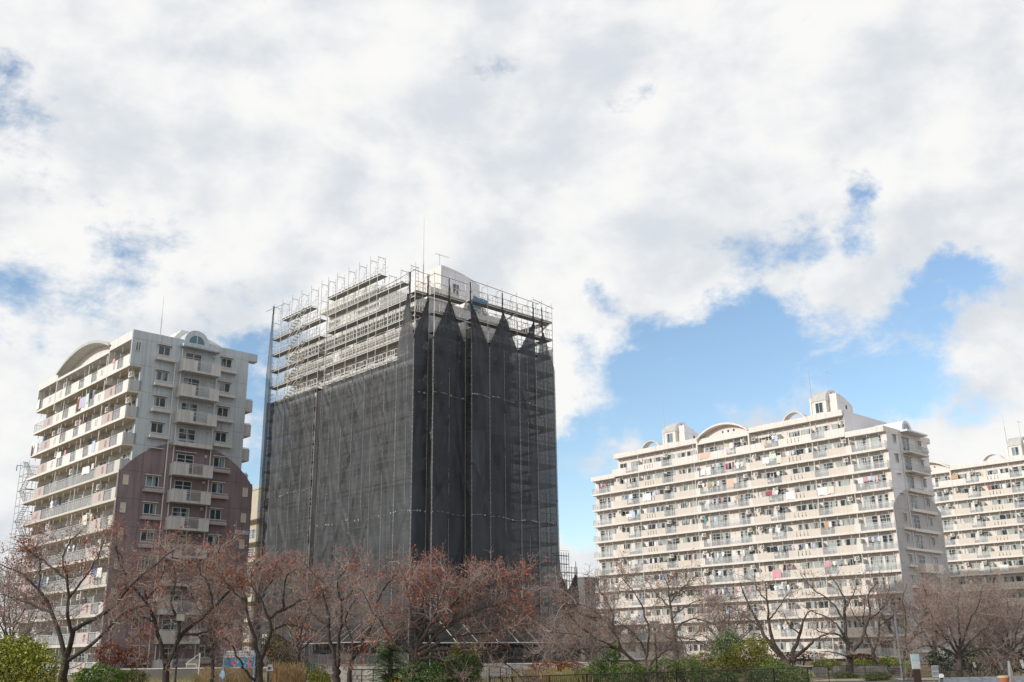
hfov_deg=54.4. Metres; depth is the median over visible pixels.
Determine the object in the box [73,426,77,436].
window
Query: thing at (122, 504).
end window
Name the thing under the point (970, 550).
window
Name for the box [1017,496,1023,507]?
window
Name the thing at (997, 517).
window
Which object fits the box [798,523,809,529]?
window
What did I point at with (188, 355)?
end window
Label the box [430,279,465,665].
safety net
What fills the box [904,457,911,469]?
end window
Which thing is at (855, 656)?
hedge
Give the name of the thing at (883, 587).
window
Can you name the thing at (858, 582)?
window
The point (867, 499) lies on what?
window
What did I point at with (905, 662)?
bush
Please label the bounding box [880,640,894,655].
window
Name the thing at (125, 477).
end window
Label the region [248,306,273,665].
safety net
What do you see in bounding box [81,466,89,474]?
sheet
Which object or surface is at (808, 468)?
window
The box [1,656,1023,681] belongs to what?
ground
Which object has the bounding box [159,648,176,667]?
end window
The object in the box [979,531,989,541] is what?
window
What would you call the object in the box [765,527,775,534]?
window
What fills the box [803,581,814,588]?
window
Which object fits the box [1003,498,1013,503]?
window
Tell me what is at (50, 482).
window
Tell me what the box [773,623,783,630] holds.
window
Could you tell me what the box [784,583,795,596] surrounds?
window
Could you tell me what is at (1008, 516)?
window
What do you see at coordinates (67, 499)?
window
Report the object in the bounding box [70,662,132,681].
hedge
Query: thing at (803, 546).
window
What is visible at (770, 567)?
window
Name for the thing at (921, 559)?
end window
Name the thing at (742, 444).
window
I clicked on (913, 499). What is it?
end window
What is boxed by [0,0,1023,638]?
sky
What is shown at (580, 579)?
netted building
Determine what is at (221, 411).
end window
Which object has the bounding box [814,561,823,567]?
window
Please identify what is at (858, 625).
window
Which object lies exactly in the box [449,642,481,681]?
bush
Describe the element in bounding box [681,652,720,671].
bush
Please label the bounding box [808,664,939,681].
iron railing
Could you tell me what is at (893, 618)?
window
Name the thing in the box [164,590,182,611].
end window
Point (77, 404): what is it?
towel
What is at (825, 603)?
window
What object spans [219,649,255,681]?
notice board
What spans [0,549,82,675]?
cherry tree
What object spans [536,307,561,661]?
safety net
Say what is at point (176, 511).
end window
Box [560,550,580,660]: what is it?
scaffold
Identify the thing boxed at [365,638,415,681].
palm
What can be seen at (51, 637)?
window
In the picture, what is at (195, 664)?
tube gate
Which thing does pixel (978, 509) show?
window
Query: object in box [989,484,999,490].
window
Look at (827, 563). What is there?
towel
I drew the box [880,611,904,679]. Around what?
lamp pole
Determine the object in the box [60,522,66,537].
window
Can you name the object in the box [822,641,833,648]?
window
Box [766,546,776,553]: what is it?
window
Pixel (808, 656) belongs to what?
hedge
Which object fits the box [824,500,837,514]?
window
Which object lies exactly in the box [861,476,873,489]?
window
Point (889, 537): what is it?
window
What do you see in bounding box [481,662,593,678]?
garden wall
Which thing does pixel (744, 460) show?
window
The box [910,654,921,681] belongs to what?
information board
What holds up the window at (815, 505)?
in the apartment block at (844, 444)
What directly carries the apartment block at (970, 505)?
on the ground at (925, 673)
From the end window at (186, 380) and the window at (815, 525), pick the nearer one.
the end window at (186, 380)
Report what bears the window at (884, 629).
in the apartment block at (844, 444)
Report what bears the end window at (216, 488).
in the apartment tower at (166, 428)
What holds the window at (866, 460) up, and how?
in the apartment block at (844, 444)
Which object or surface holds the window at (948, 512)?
in the apartment block at (970, 505)
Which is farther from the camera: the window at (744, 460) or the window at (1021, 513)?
the window at (1021, 513)
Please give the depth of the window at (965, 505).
193.18 m
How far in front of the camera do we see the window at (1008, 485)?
188.34 m
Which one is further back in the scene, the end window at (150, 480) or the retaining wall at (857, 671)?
the end window at (150, 480)
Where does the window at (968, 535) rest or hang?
in the apartment block at (970, 505)
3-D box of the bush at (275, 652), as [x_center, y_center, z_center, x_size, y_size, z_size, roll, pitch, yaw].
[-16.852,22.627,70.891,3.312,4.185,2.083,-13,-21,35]
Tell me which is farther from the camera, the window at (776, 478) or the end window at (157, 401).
the window at (776, 478)
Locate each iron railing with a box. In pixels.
[353,669,397,681]
[489,666,531,681]
[489,667,808,681]
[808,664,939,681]
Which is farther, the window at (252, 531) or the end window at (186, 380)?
the window at (252, 531)
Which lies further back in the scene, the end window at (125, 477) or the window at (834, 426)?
the window at (834, 426)
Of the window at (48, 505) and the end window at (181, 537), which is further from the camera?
the window at (48, 505)
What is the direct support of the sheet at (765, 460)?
hanging from the apartment block at (844, 444)
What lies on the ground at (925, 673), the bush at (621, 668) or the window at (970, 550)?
the bush at (621, 668)
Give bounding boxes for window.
[44,504,49,517]
[46,652,97,672]
[47,480,53,492]
[48,626,53,644]
[54,574,59,583]
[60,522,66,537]
[63,498,69,511]
[66,474,71,486]
[69,449,74,460]
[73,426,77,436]
[81,624,88,632]
[84,595,91,603]
[120,502,125,512]
[122,452,130,459]
[122,474,128,484]
[125,426,132,432]
[128,399,135,405]
[128,647,142,657]
[131,617,145,628]
[135,341,140,350]
[135,588,147,598]
[137,559,150,569]
[140,531,153,541]
[143,503,156,513]
[145,475,158,486]
[150,422,163,433]
[153,396,165,407]
[155,370,167,382]
[158,345,170,357]
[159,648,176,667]
[161,619,177,637]
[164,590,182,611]
[167,562,184,583]
[169,534,186,555]
[171,507,189,527]
[174,480,191,500]
[176,453,193,473]
[178,428,195,442]
[181,402,197,421]
[183,377,199,395]
[185,352,201,370]
[198,646,210,657]
[207,535,218,545]
[209,509,220,519]
[211,483,222,493]
[213,457,224,467]
[214,432,226,442]
[217,407,228,417]
[218,382,229,393]
[220,358,231,367]
[239,539,244,548]
[240,513,245,522]
[242,487,247,496]
[248,548,253,557]
[249,529,254,538]
[733,440,746,453]
[735,458,748,470]
[736,475,749,488]
[738,493,751,506]
[739,511,752,524]
[740,529,754,542]
[757,437,766,443]
[758,454,768,460]
[760,472,770,479]
[761,490,771,497]
[763,509,773,516]
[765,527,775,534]
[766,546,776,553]
[768,565,778,571]
[770,584,780,591]
[771,434,781,446]
[771,603,781,610]
[772,452,781,464]
[773,470,784,482]
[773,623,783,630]
[775,488,786,501]
[775,642,785,650]
[777,507,787,519]
[779,525,789,538]
[780,544,791,557]
[782,563,793,576]
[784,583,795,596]
[786,602,797,616]
[788,622,798,636]
[789,431,799,439]
[789,642,800,651]
[790,449,800,456]
[792,467,803,475]
[794,486,805,493]
[796,504,807,512]
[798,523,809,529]
[799,542,811,549]
[800,428,811,434]
[801,562,813,568]
[802,447,813,453]
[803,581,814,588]
[804,465,815,471]
[805,601,817,608]
[806,484,817,490]
[807,621,819,628]
[808,503,819,509]
[809,642,821,648]
[810,522,821,528]
[812,541,823,548]
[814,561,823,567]
[816,425,829,438]
[816,580,827,587]
[818,443,831,457]
[818,601,829,607]
[820,462,833,475]
[820,621,830,627]
[822,481,835,495]
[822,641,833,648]
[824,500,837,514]
[826,520,839,533]
[828,539,841,553]
[830,559,844,573]
[832,423,842,429]
[832,579,846,593]
[834,442,845,447]
[834,600,848,613]
[836,461,847,466]
[836,620,850,634]
[838,479,849,485]
[839,641,852,655]
[840,499,851,505]
[842,518,854,525]
[844,538,856,544]
[847,558,858,565]
[849,578,860,585]
[851,599,863,606]
[854,620,864,626]
[856,437,868,450]
[856,641,868,648]
[858,456,871,470]
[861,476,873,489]
[863,495,876,509]
[865,515,878,529]
[868,535,881,550]
[870,435,881,448]
[870,556,883,570]
[872,454,883,468]
[872,577,886,591]
[875,474,886,488]
[875,597,888,612]
[877,494,888,507]
[878,619,890,633]
[879,514,891,528]
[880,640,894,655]
[882,534,894,548]
[885,555,896,569]
[887,576,899,590]
[890,597,902,611]
[892,618,904,633]
[895,640,904,655]
[901,437,909,450]
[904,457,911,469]
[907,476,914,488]
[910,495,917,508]
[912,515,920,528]
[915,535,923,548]
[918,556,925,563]
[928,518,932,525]
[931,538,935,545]
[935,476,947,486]
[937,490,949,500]
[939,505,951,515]
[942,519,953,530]
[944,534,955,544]
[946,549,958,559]
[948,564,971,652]
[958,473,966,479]
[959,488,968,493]
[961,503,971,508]
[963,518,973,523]
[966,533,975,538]
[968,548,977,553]
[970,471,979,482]
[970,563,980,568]
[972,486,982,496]
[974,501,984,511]
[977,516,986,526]
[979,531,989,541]
[981,546,991,557]
[984,562,993,572]
[986,577,996,588]
[987,469,997,475]
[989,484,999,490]
[992,499,1002,505]
[994,514,1004,519]
[996,530,1007,536]
[998,468,1007,472]
[999,545,1009,550]
[1001,483,1010,488]
[1001,560,1012,565]
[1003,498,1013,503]
[1004,576,1014,581]
[1005,513,1015,518]
[1008,528,1018,533]
[1010,544,1020,549]
[1013,466,1023,476]
[1013,560,1023,565]
[1015,481,1023,491]
[1016,576,1023,581]
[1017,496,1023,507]
[1020,512,1023,522]
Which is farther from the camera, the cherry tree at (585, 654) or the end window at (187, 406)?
the end window at (187, 406)
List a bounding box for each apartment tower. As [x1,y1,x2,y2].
[7,300,257,674]
[284,251,508,671]
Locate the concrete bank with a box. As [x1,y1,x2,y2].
[940,676,1023,681]
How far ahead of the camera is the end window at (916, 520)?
143.61 m
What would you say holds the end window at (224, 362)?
in the apartment tower at (166, 428)
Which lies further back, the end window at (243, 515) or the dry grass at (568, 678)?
the end window at (243, 515)
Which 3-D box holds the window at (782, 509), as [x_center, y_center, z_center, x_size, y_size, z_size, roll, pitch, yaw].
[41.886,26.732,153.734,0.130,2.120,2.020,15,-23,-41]
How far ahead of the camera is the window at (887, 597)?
139.59 m
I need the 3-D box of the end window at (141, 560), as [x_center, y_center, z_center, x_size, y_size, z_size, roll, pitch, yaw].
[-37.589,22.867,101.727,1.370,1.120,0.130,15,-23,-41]
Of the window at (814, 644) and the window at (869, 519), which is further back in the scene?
the window at (814, 644)
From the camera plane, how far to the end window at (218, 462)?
109.94 m
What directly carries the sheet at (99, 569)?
hanging from the apartment tower at (166, 428)
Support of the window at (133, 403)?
in the apartment tower at (166, 428)
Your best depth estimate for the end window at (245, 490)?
111.26 m
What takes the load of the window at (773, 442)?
in the apartment block at (844, 444)
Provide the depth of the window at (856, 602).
142.34 m
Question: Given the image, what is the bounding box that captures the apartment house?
[242,487,266,667]
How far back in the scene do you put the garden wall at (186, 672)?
79.82 m
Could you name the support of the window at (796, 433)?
in the apartment block at (844, 444)
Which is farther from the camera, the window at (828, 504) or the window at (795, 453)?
the window at (795, 453)
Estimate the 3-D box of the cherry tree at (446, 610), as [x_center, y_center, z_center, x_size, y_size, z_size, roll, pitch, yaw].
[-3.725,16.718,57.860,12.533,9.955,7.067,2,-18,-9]
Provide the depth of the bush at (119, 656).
85.74 m
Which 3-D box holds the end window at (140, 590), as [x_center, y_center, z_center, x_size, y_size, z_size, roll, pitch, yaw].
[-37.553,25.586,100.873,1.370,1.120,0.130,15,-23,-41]
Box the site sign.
[266,664,273,681]
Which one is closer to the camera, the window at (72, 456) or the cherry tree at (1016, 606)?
the cherry tree at (1016, 606)
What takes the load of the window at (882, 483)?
in the apartment block at (844, 444)
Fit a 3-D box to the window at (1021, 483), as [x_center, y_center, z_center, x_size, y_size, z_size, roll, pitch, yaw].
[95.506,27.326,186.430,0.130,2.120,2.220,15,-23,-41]
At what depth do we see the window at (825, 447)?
150.78 m
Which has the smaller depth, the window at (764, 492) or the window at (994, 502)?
the window at (764, 492)
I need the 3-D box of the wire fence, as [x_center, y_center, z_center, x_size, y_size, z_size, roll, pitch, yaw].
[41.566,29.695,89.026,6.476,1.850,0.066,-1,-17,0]
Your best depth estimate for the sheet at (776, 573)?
151.24 m
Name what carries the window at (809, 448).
in the apartment block at (844, 444)
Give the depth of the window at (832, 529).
147.23 m
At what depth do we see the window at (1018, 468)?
187.47 m
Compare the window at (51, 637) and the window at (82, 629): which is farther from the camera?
the window at (51, 637)
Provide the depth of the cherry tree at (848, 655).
98.23 m
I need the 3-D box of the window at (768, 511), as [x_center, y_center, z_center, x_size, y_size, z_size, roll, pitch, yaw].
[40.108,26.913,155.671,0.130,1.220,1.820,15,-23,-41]
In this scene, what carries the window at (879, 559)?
in the apartment block at (844, 444)
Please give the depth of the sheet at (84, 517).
106.49 m
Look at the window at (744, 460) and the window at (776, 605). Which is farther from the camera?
the window at (744, 460)
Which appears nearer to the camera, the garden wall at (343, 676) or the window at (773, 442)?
the garden wall at (343, 676)
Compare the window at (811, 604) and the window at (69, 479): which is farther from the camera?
the window at (811, 604)
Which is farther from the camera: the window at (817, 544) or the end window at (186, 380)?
the window at (817, 544)
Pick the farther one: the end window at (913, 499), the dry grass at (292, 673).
the end window at (913, 499)
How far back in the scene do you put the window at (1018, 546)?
185.10 m
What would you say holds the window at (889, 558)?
in the apartment block at (844, 444)
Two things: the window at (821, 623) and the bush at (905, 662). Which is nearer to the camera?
the bush at (905, 662)
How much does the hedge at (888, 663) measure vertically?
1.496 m
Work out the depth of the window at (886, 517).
141.47 m
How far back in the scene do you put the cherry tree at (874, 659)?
103.98 m
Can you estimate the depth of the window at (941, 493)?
196.87 m
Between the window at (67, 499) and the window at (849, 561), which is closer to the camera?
the window at (67, 499)
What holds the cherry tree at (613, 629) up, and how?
on the ground at (925, 673)
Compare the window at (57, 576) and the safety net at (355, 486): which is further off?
the window at (57, 576)
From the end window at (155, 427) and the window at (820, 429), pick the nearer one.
the end window at (155, 427)
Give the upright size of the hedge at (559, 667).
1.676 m
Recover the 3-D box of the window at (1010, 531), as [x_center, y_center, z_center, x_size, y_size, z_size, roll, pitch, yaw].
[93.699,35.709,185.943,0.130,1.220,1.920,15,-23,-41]
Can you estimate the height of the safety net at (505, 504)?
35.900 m
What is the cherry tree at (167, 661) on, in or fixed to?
on the ground at (925, 673)
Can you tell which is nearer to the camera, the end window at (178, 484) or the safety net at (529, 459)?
the safety net at (529, 459)
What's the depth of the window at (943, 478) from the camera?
198.00 m
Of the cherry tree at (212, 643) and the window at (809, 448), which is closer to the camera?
the cherry tree at (212, 643)
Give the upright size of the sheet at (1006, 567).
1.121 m
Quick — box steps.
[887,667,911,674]
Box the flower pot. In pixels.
[997,676,1009,681]
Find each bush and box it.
[0,628,65,681]
[91,636,154,668]
[122,667,151,681]
[259,629,295,680]
[284,659,320,681]
[307,668,331,681]
[399,657,433,681]
[429,649,484,681]
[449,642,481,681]
[570,661,650,681]
[586,639,623,681]
[631,655,704,681]
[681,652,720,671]
[707,626,746,671]
[711,633,781,681]
[757,655,787,680]
[830,671,861,677]
[861,670,891,680]
[903,661,912,676]
[923,644,994,676]
[976,642,1023,675]
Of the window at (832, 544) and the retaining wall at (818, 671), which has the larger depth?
the window at (832, 544)
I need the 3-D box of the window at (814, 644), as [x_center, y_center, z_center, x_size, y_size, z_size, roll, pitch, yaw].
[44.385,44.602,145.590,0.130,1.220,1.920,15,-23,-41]
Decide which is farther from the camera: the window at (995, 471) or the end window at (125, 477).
the window at (995, 471)
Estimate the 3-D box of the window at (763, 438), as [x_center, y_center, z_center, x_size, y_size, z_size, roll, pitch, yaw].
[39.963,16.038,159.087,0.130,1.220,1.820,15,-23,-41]
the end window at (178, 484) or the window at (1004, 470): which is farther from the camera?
the window at (1004, 470)
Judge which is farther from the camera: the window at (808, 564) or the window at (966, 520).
the window at (966, 520)
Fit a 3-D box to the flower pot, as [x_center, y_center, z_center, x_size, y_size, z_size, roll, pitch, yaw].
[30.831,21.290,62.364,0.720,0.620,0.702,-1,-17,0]
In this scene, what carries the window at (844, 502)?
in the apartment block at (844, 444)
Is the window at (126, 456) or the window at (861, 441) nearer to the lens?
the window at (126, 456)
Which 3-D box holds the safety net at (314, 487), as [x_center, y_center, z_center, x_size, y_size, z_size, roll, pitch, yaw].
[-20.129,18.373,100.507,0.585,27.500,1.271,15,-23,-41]
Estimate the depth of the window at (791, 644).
148.30 m
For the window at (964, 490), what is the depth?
194.08 m
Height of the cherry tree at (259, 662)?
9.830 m
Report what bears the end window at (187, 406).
in the apartment tower at (166, 428)
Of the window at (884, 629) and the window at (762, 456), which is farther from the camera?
the window at (762, 456)
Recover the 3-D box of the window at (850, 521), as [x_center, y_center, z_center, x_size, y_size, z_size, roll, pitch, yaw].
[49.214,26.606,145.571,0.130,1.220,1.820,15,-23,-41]
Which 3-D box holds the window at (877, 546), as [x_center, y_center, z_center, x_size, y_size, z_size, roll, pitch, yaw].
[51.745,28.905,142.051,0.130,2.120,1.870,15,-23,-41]
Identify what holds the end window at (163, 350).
in the apartment tower at (166, 428)
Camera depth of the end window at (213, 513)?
108.23 m
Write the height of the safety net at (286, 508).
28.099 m
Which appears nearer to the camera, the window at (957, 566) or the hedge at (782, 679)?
the hedge at (782, 679)
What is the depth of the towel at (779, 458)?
154.83 m
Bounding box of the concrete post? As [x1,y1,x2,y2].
[1007,661,1014,681]
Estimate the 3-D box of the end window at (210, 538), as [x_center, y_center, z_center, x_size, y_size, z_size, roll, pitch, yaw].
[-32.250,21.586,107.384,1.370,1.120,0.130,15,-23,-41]
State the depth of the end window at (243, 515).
110.42 m
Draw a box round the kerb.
[766,677,943,681]
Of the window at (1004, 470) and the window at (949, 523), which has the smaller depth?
the window at (1004, 470)
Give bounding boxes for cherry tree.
[0,503,197,681]
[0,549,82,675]
[81,516,277,681]
[161,546,263,681]
[203,539,347,681]
[245,550,358,666]
[281,538,420,681]
[341,542,552,681]
[515,543,700,681]
[534,600,642,665]
[633,548,741,680]
[679,579,786,668]
[690,563,847,676]
[793,560,911,676]
[831,561,922,665]
[849,563,952,676]
[880,562,995,663]
[888,565,1023,677]
[913,570,1023,657]
[945,566,1023,675]
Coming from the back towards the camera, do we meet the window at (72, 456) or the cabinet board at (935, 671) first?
the window at (72, 456)
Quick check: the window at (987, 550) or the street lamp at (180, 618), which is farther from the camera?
the window at (987, 550)
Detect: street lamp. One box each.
[173,612,185,681]
[649,621,659,681]
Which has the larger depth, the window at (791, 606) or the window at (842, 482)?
the window at (791, 606)
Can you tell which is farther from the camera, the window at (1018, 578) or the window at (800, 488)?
the window at (1018, 578)
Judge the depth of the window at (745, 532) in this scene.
157.71 m
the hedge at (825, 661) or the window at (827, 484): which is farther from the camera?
the window at (827, 484)
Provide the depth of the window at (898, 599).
138.09 m
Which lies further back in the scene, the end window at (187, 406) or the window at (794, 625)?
the window at (794, 625)
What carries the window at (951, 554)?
in the apartment block at (970, 505)
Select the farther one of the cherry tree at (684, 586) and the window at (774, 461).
the window at (774, 461)
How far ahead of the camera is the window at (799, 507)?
151.59 m
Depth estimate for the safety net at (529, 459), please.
97.92 m
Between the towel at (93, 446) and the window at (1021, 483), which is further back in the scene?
the window at (1021, 483)
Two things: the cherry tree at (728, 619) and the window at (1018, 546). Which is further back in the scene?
the window at (1018, 546)
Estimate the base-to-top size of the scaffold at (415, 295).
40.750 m
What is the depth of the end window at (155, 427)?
106.06 m
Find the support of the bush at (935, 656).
on the ground at (925, 673)
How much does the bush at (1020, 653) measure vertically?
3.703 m
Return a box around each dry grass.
[191,664,254,681]
[267,661,308,681]
[506,666,595,681]
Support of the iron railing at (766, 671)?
on the ground at (925, 673)
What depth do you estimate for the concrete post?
64.26 m
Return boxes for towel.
[75,399,79,410]
[91,440,95,451]
[706,467,710,474]
[776,455,781,462]
[825,561,830,566]
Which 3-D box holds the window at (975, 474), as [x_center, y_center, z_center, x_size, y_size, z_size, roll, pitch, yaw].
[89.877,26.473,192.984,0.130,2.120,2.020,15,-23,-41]
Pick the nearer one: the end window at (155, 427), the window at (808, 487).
the end window at (155, 427)
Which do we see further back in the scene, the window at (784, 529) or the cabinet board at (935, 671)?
the window at (784, 529)
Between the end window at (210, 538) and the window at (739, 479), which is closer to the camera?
the end window at (210, 538)
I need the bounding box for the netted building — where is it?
[572,575,601,659]
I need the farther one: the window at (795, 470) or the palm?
the window at (795, 470)
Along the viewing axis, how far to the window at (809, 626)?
146.43 m
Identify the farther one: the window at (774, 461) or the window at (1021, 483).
the window at (1021, 483)
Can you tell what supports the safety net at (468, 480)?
attached to the scaffold at (415, 295)
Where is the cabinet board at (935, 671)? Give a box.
[931,666,938,681]
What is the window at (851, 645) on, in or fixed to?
in the apartment block at (844, 444)
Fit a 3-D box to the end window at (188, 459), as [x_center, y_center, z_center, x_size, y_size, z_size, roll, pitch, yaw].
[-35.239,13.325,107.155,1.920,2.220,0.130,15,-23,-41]
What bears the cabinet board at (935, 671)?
on the ground at (925, 673)
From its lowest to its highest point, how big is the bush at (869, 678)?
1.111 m
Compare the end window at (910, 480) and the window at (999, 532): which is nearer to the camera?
the end window at (910, 480)
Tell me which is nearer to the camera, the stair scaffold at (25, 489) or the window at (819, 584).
the stair scaffold at (25, 489)
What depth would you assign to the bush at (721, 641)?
80.03 m
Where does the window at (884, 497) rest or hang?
in the apartment block at (844, 444)
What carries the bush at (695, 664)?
on the ground at (925, 673)
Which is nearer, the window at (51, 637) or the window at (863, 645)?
the window at (51, 637)
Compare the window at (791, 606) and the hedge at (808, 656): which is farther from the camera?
the window at (791, 606)
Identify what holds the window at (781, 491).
in the apartment block at (844, 444)
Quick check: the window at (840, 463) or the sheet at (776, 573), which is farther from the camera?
the sheet at (776, 573)
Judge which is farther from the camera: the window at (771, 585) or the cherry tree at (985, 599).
the window at (771, 585)
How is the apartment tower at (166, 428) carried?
on the ground at (925, 673)
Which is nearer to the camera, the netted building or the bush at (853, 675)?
the bush at (853, 675)
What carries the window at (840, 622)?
in the apartment block at (844, 444)
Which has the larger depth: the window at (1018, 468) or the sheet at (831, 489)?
the window at (1018, 468)
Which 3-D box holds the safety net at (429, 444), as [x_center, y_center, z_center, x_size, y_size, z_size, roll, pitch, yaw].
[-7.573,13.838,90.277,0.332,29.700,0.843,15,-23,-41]
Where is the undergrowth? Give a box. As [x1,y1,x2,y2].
[15,669,693,681]
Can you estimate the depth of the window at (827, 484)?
149.02 m
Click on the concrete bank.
(979, 679)
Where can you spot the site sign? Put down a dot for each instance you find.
(269, 669)
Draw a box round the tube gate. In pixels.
[186,653,200,673]
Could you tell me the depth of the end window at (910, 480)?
145.39 m
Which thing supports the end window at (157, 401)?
in the apartment tower at (166, 428)
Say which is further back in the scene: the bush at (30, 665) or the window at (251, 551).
the window at (251, 551)
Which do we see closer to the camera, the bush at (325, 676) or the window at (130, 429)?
the bush at (325, 676)
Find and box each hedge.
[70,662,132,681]
[525,659,586,672]
[685,663,814,681]
[729,651,829,664]
[811,658,842,669]
[853,653,871,664]
[853,655,903,666]
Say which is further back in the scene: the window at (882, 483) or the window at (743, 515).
the window at (743, 515)
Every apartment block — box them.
[591,363,958,661]
[929,416,1023,655]
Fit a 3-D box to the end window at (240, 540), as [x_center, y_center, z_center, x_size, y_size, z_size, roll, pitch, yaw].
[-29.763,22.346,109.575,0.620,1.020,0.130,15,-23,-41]
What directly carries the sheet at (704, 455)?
hanging from the apartment block at (844, 444)
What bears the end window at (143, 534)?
in the apartment tower at (166, 428)
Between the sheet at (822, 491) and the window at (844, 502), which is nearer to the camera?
the window at (844, 502)
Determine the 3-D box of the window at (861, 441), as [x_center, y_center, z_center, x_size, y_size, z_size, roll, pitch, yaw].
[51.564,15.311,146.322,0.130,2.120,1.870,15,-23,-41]
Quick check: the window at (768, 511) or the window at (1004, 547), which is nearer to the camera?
the window at (768, 511)
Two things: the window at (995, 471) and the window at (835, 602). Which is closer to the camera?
the window at (835, 602)
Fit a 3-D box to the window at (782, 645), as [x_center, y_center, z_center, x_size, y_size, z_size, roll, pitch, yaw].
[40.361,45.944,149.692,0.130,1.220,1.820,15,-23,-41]
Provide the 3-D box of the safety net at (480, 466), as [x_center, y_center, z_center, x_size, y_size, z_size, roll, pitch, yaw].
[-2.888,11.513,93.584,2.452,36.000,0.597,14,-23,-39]
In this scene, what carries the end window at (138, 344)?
in the apartment tower at (166, 428)
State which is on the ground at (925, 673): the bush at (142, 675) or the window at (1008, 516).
the bush at (142, 675)
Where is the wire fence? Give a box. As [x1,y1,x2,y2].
[939,662,1012,676]
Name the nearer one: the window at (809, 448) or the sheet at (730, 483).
the window at (809, 448)
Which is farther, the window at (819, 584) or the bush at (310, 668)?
the window at (819, 584)
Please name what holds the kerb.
on the ground at (925, 673)
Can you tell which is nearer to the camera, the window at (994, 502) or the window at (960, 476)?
the window at (994, 502)
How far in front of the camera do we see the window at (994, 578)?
187.15 m
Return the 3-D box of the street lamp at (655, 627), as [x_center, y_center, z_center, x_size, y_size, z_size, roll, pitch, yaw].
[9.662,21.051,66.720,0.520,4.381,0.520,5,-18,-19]
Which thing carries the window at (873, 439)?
in the apartment block at (844, 444)
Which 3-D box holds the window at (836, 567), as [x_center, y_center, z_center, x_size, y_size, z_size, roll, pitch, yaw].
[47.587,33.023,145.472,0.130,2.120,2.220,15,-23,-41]
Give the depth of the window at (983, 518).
190.51 m
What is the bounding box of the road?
[811,680,937,681]
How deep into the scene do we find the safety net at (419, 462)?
91.16 m
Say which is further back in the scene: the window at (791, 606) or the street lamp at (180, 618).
the window at (791, 606)
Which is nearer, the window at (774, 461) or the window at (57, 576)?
the window at (57, 576)
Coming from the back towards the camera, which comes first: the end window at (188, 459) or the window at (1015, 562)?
the window at (1015, 562)
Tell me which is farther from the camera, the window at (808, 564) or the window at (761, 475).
the window at (761, 475)
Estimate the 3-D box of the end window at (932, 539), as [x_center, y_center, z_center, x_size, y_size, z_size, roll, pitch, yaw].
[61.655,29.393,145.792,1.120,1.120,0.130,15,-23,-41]
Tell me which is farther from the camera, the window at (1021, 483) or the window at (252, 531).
the window at (1021, 483)
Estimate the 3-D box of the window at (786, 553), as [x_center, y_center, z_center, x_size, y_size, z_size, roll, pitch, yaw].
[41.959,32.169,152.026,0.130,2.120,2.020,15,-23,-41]
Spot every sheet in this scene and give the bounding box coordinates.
[78,396,85,408]
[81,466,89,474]
[81,515,86,525]
[96,567,101,577]
[643,493,650,500]
[699,452,709,459]
[727,479,733,487]
[762,457,768,463]
[769,453,775,458]
[772,569,781,578]
[786,491,794,499]
[817,487,827,495]
[827,486,834,493]
[999,565,1008,570]
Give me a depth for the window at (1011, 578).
184.79 m
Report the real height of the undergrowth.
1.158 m
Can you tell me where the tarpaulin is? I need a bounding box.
[473,296,486,304]
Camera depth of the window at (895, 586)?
138.94 m
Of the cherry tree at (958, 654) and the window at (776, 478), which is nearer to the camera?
the cherry tree at (958, 654)
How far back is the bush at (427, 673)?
56.63 m
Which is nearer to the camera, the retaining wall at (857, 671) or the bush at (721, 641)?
the bush at (721, 641)
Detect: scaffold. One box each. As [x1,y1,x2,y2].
[1,460,36,636]
[262,256,571,672]
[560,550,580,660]
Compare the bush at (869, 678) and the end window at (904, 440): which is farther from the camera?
the end window at (904, 440)
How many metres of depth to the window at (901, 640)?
136.67 m
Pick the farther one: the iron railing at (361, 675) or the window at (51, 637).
the window at (51, 637)
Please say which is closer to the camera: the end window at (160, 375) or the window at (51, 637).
the end window at (160, 375)
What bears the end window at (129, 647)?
in the apartment tower at (166, 428)
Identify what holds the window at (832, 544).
in the apartment block at (844, 444)
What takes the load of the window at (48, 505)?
in the apartment tower at (166, 428)
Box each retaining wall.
[812,667,827,675]
[831,666,886,675]
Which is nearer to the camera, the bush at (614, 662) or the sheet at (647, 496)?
the bush at (614, 662)
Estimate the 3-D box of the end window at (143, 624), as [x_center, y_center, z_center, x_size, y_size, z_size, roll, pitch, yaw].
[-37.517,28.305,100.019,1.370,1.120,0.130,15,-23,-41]
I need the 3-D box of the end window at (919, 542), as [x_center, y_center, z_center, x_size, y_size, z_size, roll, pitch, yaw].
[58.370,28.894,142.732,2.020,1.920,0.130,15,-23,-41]
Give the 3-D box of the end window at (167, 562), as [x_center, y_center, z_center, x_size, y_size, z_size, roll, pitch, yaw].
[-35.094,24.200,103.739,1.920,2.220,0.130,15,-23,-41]
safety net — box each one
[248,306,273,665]
[255,387,314,665]
[304,391,321,665]
[309,360,396,665]
[390,272,413,665]
[408,275,428,663]
[424,337,433,665]
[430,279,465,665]
[465,328,471,646]
[470,282,490,663]
[489,293,523,662]
[519,303,541,662]
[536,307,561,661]
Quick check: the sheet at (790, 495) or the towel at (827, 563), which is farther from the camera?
the sheet at (790, 495)
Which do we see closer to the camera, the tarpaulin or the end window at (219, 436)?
the tarpaulin
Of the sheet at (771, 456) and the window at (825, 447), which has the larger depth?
the sheet at (771, 456)
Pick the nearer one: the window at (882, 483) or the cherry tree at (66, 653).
the cherry tree at (66, 653)
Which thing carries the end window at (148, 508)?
in the apartment tower at (166, 428)
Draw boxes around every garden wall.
[93,667,252,680]
[339,664,387,681]
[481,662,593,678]

